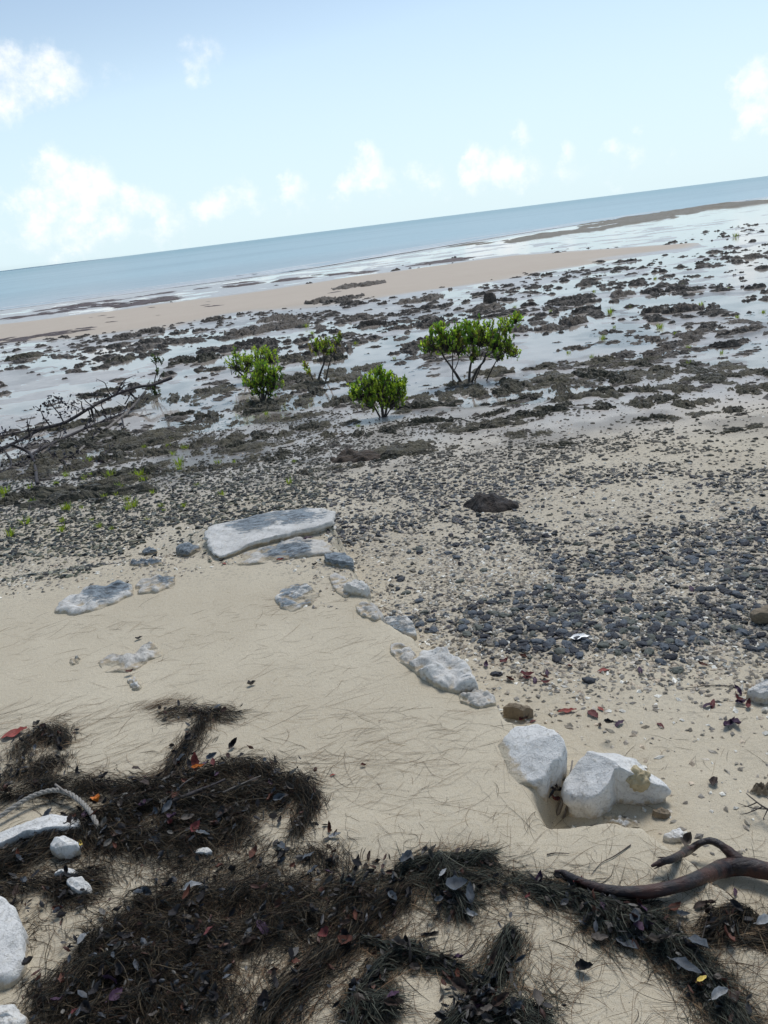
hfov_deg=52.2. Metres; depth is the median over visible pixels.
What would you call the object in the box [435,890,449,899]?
leaf
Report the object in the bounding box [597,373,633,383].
reef rock
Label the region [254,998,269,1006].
leaf
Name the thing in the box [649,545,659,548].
stone
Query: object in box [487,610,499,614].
stone
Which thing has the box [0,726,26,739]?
leaf
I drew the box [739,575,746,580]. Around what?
stone
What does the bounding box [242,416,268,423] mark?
reef rock
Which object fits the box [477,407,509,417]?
reef rock
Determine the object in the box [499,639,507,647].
stone
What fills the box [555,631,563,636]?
stone
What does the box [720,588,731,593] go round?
stone
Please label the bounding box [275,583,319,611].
rock
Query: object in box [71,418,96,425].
reef rock
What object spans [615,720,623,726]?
leaf
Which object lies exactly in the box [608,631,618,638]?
stone
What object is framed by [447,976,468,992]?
leaf
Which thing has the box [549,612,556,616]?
stone
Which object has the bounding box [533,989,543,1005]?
leaf
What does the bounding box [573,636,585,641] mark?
stone
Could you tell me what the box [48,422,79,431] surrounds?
reef rock
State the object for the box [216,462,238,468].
reef rock
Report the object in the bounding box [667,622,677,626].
stone
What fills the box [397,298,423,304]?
reef rock
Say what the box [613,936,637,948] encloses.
leaf
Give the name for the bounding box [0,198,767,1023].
sand
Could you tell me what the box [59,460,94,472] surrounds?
reef rock
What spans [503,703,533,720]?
rock
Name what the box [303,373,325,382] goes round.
reef rock
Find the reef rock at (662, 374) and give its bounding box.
[643,370,672,380]
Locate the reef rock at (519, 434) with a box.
[504,430,526,439]
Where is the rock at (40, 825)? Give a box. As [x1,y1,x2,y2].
[0,814,80,849]
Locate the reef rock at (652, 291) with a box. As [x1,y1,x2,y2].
[639,287,670,295]
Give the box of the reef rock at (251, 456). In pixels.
[239,453,263,462]
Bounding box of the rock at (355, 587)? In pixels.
[343,579,370,598]
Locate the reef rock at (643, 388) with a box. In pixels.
[628,383,662,396]
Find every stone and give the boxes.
[194,847,211,855]
[396,576,404,581]
[401,590,410,594]
[414,598,422,602]
[415,622,424,626]
[416,549,422,554]
[426,618,435,621]
[428,626,438,632]
[442,551,452,554]
[455,578,463,582]
[458,626,467,632]
[460,618,469,623]
[462,631,471,637]
[467,610,476,615]
[474,624,483,630]
[477,610,484,615]
[480,634,490,638]
[481,628,492,631]
[482,614,490,620]
[484,623,492,628]
[486,600,496,603]
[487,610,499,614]
[490,671,502,675]
[498,612,509,617]
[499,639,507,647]
[505,626,517,632]
[507,635,518,640]
[510,607,520,611]
[510,643,517,650]
[513,617,521,622]
[514,592,522,597]
[514,629,522,634]
[517,605,527,609]
[517,639,529,643]
[518,642,528,646]
[519,645,525,652]
[526,626,536,631]
[530,638,543,643]
[532,590,538,595]
[533,585,541,589]
[533,645,545,652]
[535,604,545,608]
[536,621,545,625]
[537,626,547,631]
[541,533,550,537]
[544,584,553,589]
[544,593,552,597]
[546,632,554,637]
[547,607,558,611]
[547,638,555,644]
[548,564,554,569]
[548,618,556,623]
[548,625,556,632]
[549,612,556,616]
[551,553,558,558]
[552,559,559,563]
[552,654,561,662]
[553,595,563,601]
[553,647,564,653]
[554,575,562,579]
[555,628,568,633]
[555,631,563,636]
[556,567,565,571]
[561,640,572,647]
[562,577,569,582]
[562,621,570,628]
[567,609,578,613]
[569,593,576,598]
[569,612,582,617]
[570,646,579,654]
[572,542,583,545]
[573,614,581,619]
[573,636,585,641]
[574,622,582,627]
[574,651,583,658]
[575,583,585,588]
[576,577,587,581]
[577,595,585,600]
[579,644,589,649]
[581,638,591,643]
[581,676,595,683]
[582,562,589,567]
[582,599,590,604]
[585,621,597,625]
[588,532,597,536]
[593,609,603,615]
[593,624,601,630]
[596,643,609,648]
[598,604,610,608]
[603,618,613,622]
[604,569,611,573]
[604,608,612,613]
[605,623,615,628]
[608,562,619,565]
[608,628,618,631]
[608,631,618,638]
[609,606,618,611]
[613,570,623,573]
[614,649,622,655]
[615,598,626,602]
[616,594,625,597]
[616,623,626,627]
[619,627,627,633]
[619,640,629,647]
[620,649,631,652]
[621,606,630,613]
[624,552,636,555]
[626,596,633,601]
[627,573,636,578]
[627,619,637,625]
[627,626,640,631]
[634,603,643,610]
[634,640,648,647]
[640,551,651,554]
[641,637,654,641]
[642,614,651,619]
[643,567,653,571]
[643,647,654,654]
[646,639,653,645]
[647,626,655,633]
[647,634,655,639]
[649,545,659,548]
[650,642,659,646]
[651,624,660,631]
[652,807,670,819]
[653,588,663,594]
[653,615,665,621]
[654,561,664,565]
[655,612,665,617]
[655,658,666,665]
[656,634,663,640]
[659,642,668,651]
[661,627,674,631]
[662,556,673,559]
[663,828,683,842]
[664,638,673,643]
[664,653,677,660]
[665,631,673,635]
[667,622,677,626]
[669,532,680,535]
[669,644,679,651]
[669,666,683,673]
[674,618,685,621]
[674,639,684,647]
[678,621,686,626]
[684,630,696,635]
[687,635,697,642]
[690,559,698,564]
[690,615,697,621]
[694,586,706,591]
[697,599,705,604]
[697,636,709,640]
[699,595,708,600]
[699,622,708,628]
[703,567,711,572]
[706,586,715,591]
[707,550,716,555]
[711,607,724,612]
[720,576,732,581]
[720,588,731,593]
[722,614,732,618]
[722,626,731,630]
[723,568,731,574]
[724,590,731,595]
[728,604,740,609]
[730,625,743,629]
[733,566,745,570]
[734,593,746,598]
[736,584,745,591]
[737,559,747,563]
[737,628,750,635]
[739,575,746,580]
[740,541,749,545]
[741,572,749,577]
[742,554,753,557]
[742,645,758,651]
[743,638,749,644]
[747,566,759,570]
[748,639,757,645]
[752,603,760,607]
[753,574,760,578]
[756,584,765,589]
[757,632,765,637]
[757,645,764,650]
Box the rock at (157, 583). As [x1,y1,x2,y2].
[135,574,174,594]
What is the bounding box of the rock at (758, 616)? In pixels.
[750,604,767,624]
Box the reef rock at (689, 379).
[677,375,698,382]
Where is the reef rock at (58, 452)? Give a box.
[29,446,93,461]
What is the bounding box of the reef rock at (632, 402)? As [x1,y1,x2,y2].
[622,398,654,405]
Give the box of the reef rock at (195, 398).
[190,383,229,403]
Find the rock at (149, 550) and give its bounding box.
[142,546,157,554]
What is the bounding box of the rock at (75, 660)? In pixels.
[69,655,80,664]
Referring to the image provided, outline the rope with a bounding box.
[0,788,100,828]
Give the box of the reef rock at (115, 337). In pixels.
[107,332,146,341]
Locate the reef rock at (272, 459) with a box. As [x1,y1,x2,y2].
[258,455,289,461]
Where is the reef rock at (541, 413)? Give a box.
[534,409,555,417]
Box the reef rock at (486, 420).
[481,418,501,422]
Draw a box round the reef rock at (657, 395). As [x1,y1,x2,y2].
[647,394,661,400]
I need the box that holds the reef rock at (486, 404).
[475,402,507,405]
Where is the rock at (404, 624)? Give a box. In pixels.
[384,615,416,639]
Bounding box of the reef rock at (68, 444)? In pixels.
[45,430,116,450]
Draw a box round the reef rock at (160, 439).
[145,433,192,444]
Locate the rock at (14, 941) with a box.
[0,896,28,990]
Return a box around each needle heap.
[0,712,100,805]
[141,697,255,783]
[302,910,591,1023]
[323,825,561,946]
[507,859,767,1023]
[682,886,767,978]
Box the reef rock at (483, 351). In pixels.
[471,343,514,357]
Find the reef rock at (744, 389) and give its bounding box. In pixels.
[727,384,766,394]
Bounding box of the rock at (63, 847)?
[50,836,81,859]
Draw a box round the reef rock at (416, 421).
[405,416,460,425]
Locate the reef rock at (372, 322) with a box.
[355,319,390,327]
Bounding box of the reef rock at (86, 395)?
[76,392,114,398]
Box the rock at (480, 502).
[463,492,518,512]
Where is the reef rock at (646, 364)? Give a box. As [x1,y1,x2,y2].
[629,359,654,366]
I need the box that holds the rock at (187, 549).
[176,541,200,556]
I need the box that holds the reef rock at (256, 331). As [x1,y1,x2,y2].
[246,326,272,334]
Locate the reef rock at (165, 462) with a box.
[156,460,178,467]
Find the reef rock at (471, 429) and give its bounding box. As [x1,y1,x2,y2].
[466,422,499,431]
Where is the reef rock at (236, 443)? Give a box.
[218,439,244,447]
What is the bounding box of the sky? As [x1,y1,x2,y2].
[0,0,767,270]
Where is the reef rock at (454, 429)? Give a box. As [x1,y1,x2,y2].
[439,425,475,433]
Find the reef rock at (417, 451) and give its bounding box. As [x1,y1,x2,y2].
[405,448,438,456]
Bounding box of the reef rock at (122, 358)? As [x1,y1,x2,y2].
[101,354,135,363]
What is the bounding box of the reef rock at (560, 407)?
[540,400,574,412]
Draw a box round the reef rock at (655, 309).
[637,305,666,313]
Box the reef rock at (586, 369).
[571,364,603,372]
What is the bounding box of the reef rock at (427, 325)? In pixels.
[421,323,448,328]
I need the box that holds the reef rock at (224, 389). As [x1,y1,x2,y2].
[213,384,236,394]
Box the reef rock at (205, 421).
[201,417,231,423]
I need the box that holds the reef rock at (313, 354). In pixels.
[308,347,322,356]
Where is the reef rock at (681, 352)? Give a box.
[671,348,696,354]
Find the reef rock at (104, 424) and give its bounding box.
[91,422,122,427]
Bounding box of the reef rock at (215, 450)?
[211,447,229,454]
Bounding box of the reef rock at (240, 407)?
[232,400,255,411]
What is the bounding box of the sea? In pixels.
[0,176,767,309]
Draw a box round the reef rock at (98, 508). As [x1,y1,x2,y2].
[85,503,110,511]
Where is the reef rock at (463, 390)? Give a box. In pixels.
[454,383,485,395]
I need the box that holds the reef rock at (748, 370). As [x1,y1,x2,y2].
[734,367,767,378]
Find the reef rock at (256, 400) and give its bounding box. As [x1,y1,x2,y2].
[251,395,273,403]
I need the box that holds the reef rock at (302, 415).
[274,410,329,421]
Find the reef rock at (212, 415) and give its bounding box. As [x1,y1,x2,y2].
[193,410,223,421]
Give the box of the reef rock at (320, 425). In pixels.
[307,421,336,433]
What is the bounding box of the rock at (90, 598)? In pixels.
[54,580,133,615]
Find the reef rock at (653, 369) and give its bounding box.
[648,365,671,371]
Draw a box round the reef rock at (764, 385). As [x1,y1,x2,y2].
[757,382,767,391]
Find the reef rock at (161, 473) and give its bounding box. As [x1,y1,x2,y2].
[151,468,175,477]
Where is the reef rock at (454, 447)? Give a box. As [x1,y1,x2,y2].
[445,444,460,450]
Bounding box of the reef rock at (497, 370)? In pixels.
[464,365,515,378]
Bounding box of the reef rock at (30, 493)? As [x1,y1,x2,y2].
[16,490,36,500]
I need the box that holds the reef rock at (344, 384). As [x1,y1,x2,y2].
[339,380,361,387]
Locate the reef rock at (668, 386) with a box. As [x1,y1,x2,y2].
[655,381,704,391]
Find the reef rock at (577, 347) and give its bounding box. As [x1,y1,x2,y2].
[556,344,590,351]
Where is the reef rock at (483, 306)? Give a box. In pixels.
[462,302,502,311]
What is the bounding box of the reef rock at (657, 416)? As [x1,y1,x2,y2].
[633,413,672,420]
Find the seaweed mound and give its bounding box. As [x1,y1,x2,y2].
[330,448,380,462]
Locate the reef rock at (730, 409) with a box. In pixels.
[722,405,746,413]
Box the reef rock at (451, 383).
[439,379,461,386]
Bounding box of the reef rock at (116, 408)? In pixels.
[89,405,122,415]
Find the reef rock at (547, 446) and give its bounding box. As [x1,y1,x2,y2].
[537,443,558,448]
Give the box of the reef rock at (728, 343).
[707,337,751,349]
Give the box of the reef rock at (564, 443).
[554,441,577,448]
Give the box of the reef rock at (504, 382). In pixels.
[491,377,531,394]
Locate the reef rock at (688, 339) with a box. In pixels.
[678,334,702,344]
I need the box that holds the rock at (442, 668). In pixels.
[407,646,478,693]
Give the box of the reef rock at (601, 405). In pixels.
[583,400,616,411]
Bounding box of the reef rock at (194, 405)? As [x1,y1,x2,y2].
[180,402,207,406]
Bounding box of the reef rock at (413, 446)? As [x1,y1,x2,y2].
[375,439,444,454]
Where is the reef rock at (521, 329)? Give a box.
[511,324,532,332]
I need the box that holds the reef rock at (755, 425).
[741,423,767,431]
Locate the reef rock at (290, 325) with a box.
[276,320,310,330]
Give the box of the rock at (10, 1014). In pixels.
[0,1004,29,1023]
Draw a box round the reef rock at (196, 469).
[181,466,200,474]
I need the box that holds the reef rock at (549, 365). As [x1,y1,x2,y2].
[529,361,568,370]
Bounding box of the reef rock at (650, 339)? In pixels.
[638,336,667,342]
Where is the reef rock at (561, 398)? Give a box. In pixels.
[547,390,599,402]
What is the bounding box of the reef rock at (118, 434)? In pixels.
[102,430,134,443]
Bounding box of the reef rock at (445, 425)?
[431,422,456,429]
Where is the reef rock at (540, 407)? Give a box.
[528,405,546,411]
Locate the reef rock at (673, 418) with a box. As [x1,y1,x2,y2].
[659,415,680,421]
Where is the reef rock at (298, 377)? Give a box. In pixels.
[277,372,311,382]
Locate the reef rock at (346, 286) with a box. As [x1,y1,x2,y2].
[331,283,359,289]
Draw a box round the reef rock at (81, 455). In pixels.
[56,452,87,458]
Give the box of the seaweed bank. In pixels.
[446,199,767,247]
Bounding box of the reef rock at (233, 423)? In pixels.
[226,419,247,427]
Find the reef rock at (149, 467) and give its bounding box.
[89,462,164,481]
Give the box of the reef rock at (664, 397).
[647,392,680,403]
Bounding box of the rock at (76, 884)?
[67,876,92,896]
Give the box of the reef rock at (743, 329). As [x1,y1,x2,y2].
[715,325,761,335]
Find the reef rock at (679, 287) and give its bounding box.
[666,283,697,291]
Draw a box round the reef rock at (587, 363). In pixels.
[570,359,619,365]
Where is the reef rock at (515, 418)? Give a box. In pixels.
[507,415,523,420]
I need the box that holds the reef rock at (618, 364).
[603,359,628,368]
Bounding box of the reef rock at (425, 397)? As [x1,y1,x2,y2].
[412,394,433,401]
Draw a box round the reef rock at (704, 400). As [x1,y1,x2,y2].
[689,397,720,406]
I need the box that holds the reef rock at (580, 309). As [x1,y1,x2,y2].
[571,304,600,313]
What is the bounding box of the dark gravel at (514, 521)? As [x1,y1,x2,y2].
[0,355,767,703]
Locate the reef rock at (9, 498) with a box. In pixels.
[0,488,36,505]
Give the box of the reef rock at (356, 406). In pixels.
[350,403,377,412]
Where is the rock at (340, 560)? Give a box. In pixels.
[324,552,354,572]
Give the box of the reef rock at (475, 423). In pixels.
[466,422,485,426]
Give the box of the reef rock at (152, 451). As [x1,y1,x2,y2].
[136,446,176,460]
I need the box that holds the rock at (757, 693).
[746,679,767,704]
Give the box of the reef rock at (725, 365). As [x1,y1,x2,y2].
[707,360,746,370]
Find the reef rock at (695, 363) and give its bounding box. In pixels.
[676,361,709,366]
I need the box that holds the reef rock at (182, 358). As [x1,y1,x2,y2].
[168,355,194,365]
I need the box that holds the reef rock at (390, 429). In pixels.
[377,423,403,433]
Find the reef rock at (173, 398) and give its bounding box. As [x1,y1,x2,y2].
[161,392,192,405]
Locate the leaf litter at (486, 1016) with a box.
[0,698,753,1023]
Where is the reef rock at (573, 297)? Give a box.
[545,293,583,302]
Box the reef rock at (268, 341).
[244,337,291,348]
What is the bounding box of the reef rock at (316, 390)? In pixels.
[302,385,330,397]
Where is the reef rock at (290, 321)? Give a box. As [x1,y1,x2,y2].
[279,319,303,325]
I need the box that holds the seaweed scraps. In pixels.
[0,283,376,342]
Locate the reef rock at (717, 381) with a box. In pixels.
[694,373,738,384]
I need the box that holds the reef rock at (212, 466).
[198,463,218,470]
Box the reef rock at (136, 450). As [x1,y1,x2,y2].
[128,447,147,457]
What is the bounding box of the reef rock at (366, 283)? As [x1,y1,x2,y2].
[354,280,385,286]
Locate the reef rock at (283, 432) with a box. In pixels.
[272,429,299,437]
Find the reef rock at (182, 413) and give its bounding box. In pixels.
[160,409,197,418]
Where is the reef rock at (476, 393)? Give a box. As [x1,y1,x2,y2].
[469,388,491,397]
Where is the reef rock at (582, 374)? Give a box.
[569,368,620,378]
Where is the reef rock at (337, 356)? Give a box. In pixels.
[313,352,347,362]
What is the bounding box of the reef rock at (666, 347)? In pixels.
[655,344,671,351]
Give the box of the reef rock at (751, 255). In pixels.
[729,253,767,259]
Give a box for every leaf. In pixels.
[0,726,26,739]
[12,885,18,896]
[21,956,32,965]
[28,993,47,1002]
[42,807,51,815]
[50,995,63,1000]
[57,736,61,743]
[57,889,65,898]
[58,972,63,981]
[62,873,73,877]
[66,811,71,823]
[77,932,87,943]
[80,1000,90,1012]
[88,979,100,1000]
[89,797,101,803]
[90,793,99,801]
[98,771,107,777]
[98,963,103,975]
[102,974,116,983]
[106,987,122,1001]
[115,962,126,974]
[116,932,129,938]
[140,779,148,784]
[140,798,152,803]
[141,886,151,894]
[149,977,155,985]
[153,971,164,980]
[161,798,171,812]
[161,878,175,885]
[166,812,175,817]
[168,903,180,914]
[178,814,194,819]
[180,880,201,889]
[182,884,189,898]
[184,733,190,739]
[187,758,191,768]
[187,938,199,949]
[190,820,199,831]
[190,922,198,934]
[191,752,198,770]
[191,764,202,767]
[193,830,209,834]
[196,889,204,902]
[199,984,207,997]
[206,752,216,758]
[207,942,214,948]
[209,991,218,1001]
[215,805,224,817]
[221,938,232,954]
[228,737,236,747]
[228,865,235,870]
[239,935,256,946]
[249,845,256,857]
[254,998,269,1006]
[256,919,268,935]
[257,989,268,1000]
[273,793,285,799]
[277,841,284,848]
[277,850,287,858]
[285,781,293,788]
[291,958,299,963]
[303,852,313,858]
[307,865,318,873]
[310,903,317,911]
[317,926,330,936]
[327,821,330,832]
[328,832,340,836]
[337,934,355,944]
[339,919,349,923]
[340,928,349,939]
[343,877,353,881]
[348,906,362,913]
[348,977,356,990]
[353,909,357,919]
[371,969,379,982]
[381,997,398,1005]
[387,890,396,899]
[387,991,398,996]
[393,935,406,944]
[400,850,411,861]
[403,934,408,948]
[405,886,411,896]
[423,931,438,935]
[434,895,442,901]
[435,877,443,886]
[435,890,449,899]
[439,868,445,875]
[443,875,467,891]
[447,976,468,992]
[453,953,463,957]
[455,968,459,976]
[460,908,477,916]
[465,881,474,902]
[471,989,481,995]
[477,983,490,996]
[477,987,495,993]
[480,1003,493,1010]
[490,950,497,965]
[490,1006,506,1015]
[491,992,509,1008]
[509,1000,522,1010]
[517,671,533,675]
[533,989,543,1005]
[535,870,541,883]
[552,795,559,801]
[555,708,576,712]
[567,876,574,888]
[569,633,589,639]
[575,958,592,969]
[587,709,597,717]
[591,932,608,939]
[604,718,613,722]
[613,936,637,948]
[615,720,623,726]
[629,908,639,929]
[633,917,643,934]
[647,932,663,942]
[651,930,674,942]
[667,956,701,972]
[669,901,680,910]
[674,910,689,916]
[681,832,691,845]
[682,936,696,947]
[686,934,708,948]
[693,900,709,908]
[697,975,706,981]
[708,776,717,785]
[710,699,714,709]
[710,986,727,999]
[712,973,721,982]
[721,716,734,729]
[724,925,734,941]
[729,718,740,723]
[730,899,743,910]
[731,991,740,1005]
[734,684,741,695]
[735,698,746,702]
[745,698,750,707]
[753,914,767,923]
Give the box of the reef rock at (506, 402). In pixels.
[497,401,520,403]
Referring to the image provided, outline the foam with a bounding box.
[3,197,767,309]
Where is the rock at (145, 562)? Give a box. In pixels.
[129,558,161,565]
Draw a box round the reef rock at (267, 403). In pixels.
[243,397,283,410]
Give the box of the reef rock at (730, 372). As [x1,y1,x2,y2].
[717,369,752,377]
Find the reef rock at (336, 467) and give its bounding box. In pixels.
[323,465,342,470]
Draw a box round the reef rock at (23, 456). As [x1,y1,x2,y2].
[7,455,30,462]
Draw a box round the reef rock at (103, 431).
[78,427,125,436]
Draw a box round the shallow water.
[0,199,767,376]
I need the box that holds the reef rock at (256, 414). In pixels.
[237,408,274,416]
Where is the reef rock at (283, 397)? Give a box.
[274,393,301,405]
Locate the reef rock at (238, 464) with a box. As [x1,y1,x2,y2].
[224,459,251,469]
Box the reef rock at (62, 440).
[47,437,82,443]
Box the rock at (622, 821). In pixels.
[602,815,639,827]
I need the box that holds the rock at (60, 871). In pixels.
[54,868,75,877]
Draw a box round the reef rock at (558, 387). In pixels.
[548,382,577,394]
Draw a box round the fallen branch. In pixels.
[0,372,172,484]
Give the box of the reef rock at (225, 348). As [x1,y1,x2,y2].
[189,344,249,354]
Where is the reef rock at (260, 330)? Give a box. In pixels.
[246,322,278,333]
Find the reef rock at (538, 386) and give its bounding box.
[525,381,560,390]
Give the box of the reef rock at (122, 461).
[87,458,135,470]
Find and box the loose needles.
[0,572,767,1023]
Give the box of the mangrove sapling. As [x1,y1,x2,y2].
[147,353,163,395]
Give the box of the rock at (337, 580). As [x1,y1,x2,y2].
[329,573,349,597]
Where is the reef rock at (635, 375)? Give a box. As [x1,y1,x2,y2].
[620,371,648,379]
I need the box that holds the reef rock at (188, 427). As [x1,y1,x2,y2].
[175,424,202,432]
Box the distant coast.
[0,257,115,271]
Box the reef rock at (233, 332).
[217,327,248,337]
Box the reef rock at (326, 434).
[316,431,344,440]
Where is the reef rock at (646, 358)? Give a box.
[622,355,661,365]
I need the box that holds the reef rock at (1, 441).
[0,435,13,442]
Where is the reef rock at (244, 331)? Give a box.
[231,329,251,335]
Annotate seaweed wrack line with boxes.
[0,257,472,319]
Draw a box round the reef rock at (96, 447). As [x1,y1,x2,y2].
[91,436,137,448]
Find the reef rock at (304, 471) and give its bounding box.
[292,468,313,476]
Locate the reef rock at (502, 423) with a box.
[476,419,533,428]
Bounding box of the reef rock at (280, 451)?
[273,448,295,456]
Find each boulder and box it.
[483,292,496,302]
[497,724,566,802]
[561,751,670,818]
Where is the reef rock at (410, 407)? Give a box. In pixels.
[391,398,463,413]
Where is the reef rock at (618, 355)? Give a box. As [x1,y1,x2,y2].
[610,352,639,358]
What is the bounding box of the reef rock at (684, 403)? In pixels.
[663,399,700,409]
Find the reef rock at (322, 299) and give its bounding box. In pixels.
[304,296,336,304]
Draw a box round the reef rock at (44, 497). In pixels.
[14,481,156,508]
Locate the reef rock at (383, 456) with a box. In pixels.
[372,452,402,461]
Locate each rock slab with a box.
[203,508,335,557]
[226,537,332,565]
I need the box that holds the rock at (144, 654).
[98,642,161,672]
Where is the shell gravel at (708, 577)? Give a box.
[0,373,767,900]
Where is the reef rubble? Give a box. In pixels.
[0,223,767,504]
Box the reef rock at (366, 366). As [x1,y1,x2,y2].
[350,362,381,371]
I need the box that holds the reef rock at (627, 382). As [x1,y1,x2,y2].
[612,379,642,384]
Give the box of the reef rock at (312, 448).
[296,446,323,455]
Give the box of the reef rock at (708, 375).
[694,370,740,384]
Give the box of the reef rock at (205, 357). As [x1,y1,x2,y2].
[185,351,224,362]
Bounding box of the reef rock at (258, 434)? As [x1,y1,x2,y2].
[245,430,272,442]
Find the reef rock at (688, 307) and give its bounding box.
[661,303,704,313]
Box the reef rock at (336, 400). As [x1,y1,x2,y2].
[322,394,353,406]
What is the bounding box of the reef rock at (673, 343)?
[656,340,681,348]
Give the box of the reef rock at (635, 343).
[618,340,645,345]
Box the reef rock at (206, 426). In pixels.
[193,422,215,430]
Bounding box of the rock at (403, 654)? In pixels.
[390,642,416,667]
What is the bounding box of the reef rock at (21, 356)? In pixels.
[0,352,47,361]
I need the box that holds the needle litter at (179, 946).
[0,728,434,1023]
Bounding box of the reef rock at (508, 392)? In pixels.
[494,388,519,396]
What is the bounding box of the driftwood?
[554,837,767,898]
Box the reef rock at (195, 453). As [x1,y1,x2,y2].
[189,448,208,456]
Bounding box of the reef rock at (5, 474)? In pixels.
[0,469,16,479]
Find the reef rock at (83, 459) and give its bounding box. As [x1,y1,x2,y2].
[69,455,94,463]
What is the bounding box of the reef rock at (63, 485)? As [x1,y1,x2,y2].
[48,483,72,493]
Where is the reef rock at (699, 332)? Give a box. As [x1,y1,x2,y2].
[672,328,710,338]
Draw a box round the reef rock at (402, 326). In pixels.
[381,324,414,329]
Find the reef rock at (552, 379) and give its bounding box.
[531,374,572,385]
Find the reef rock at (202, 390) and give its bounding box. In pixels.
[190,386,214,396]
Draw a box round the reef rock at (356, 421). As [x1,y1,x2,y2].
[339,418,360,425]
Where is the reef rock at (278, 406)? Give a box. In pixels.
[270,402,282,411]
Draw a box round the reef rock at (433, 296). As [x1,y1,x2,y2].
[415,293,444,300]
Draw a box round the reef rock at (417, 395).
[405,392,430,399]
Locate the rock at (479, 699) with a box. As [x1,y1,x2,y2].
[459,689,496,708]
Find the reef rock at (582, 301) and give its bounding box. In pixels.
[555,298,598,305]
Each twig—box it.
[54,783,69,795]
[163,778,225,804]
[176,777,193,790]
[222,775,260,792]
[408,938,411,963]
[547,852,568,854]
[556,760,572,815]
[562,805,567,818]
[591,844,630,874]
[681,685,734,688]
[691,884,713,961]
[738,792,767,818]
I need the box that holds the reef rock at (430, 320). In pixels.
[410,316,457,326]
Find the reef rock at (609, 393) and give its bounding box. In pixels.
[598,389,624,398]
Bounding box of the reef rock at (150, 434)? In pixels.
[89,427,186,455]
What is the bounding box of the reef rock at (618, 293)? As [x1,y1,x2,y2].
[609,289,635,297]
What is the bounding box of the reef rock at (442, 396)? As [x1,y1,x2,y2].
[432,391,459,400]
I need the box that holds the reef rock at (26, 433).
[19,423,53,438]
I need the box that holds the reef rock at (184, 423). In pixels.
[178,419,206,424]
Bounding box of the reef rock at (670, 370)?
[653,364,680,374]
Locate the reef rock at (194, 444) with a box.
[180,436,214,449]
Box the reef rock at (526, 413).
[503,410,537,418]
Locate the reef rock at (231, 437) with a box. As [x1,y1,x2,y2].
[209,432,248,446]
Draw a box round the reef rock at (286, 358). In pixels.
[268,352,312,365]
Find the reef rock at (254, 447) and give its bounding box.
[207,439,293,458]
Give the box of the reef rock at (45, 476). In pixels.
[31,472,54,480]
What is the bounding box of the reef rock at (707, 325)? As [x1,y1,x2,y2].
[685,321,728,330]
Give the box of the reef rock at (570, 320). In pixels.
[558,315,588,325]
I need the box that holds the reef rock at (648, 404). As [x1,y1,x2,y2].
[633,398,654,408]
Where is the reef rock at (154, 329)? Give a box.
[133,326,175,334]
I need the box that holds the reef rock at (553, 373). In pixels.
[529,370,573,380]
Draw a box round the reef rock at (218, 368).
[195,366,231,372]
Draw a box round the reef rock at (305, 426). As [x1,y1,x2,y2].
[289,420,317,432]
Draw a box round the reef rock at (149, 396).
[122,393,160,409]
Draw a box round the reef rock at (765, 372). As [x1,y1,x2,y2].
[750,368,767,375]
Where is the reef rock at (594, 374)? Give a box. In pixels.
[589,371,618,377]
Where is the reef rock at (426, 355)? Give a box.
[413,351,436,358]
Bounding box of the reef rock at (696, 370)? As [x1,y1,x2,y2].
[676,364,715,373]
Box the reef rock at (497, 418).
[492,416,509,420]
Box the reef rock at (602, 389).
[590,385,632,392]
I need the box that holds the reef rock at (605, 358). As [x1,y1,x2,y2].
[588,354,615,362]
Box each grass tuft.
[0,483,11,494]
[4,527,16,536]
[16,515,30,524]
[56,522,65,531]
[59,500,70,510]
[104,468,116,477]
[125,498,138,507]
[129,467,145,475]
[170,454,183,465]
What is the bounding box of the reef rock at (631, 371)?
[619,368,647,373]
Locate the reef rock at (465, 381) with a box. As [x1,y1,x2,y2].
[455,379,475,385]
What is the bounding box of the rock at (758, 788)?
[749,782,767,795]
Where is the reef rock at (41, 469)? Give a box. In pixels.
[8,465,58,480]
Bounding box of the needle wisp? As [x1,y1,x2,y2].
[137,692,200,711]
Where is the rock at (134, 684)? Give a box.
[127,677,141,690]
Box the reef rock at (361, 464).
[344,462,364,468]
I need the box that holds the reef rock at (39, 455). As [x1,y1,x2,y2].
[30,448,57,459]
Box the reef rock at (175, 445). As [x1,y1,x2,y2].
[156,440,181,449]
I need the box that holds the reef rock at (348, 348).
[331,343,354,353]
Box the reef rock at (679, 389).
[671,384,702,394]
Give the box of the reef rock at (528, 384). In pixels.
[492,379,536,391]
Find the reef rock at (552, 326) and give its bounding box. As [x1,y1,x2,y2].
[534,322,561,331]
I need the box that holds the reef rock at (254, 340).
[234,336,272,345]
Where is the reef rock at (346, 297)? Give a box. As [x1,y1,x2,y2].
[333,293,364,303]
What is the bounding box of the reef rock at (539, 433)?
[529,430,552,437]
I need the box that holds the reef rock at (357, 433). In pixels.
[349,429,372,438]
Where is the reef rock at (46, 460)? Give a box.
[24,456,64,471]
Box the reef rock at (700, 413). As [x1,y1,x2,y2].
[685,411,720,416]
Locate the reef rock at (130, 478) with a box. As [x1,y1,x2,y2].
[65,471,151,490]
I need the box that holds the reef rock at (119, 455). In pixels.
[95,450,133,462]
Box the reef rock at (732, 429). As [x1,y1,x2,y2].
[709,426,746,435]
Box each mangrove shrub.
[223,345,278,378]
[241,358,284,400]
[302,331,342,380]
[346,364,407,416]
[417,310,523,381]
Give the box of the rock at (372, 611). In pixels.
[355,602,385,623]
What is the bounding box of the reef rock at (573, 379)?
[561,377,586,383]
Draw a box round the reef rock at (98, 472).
[87,468,112,478]
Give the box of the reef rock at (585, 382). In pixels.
[570,379,602,388]
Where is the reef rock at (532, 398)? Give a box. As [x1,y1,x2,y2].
[507,395,544,401]
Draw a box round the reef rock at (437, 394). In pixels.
[434,390,456,396]
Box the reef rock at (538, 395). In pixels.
[512,391,543,398]

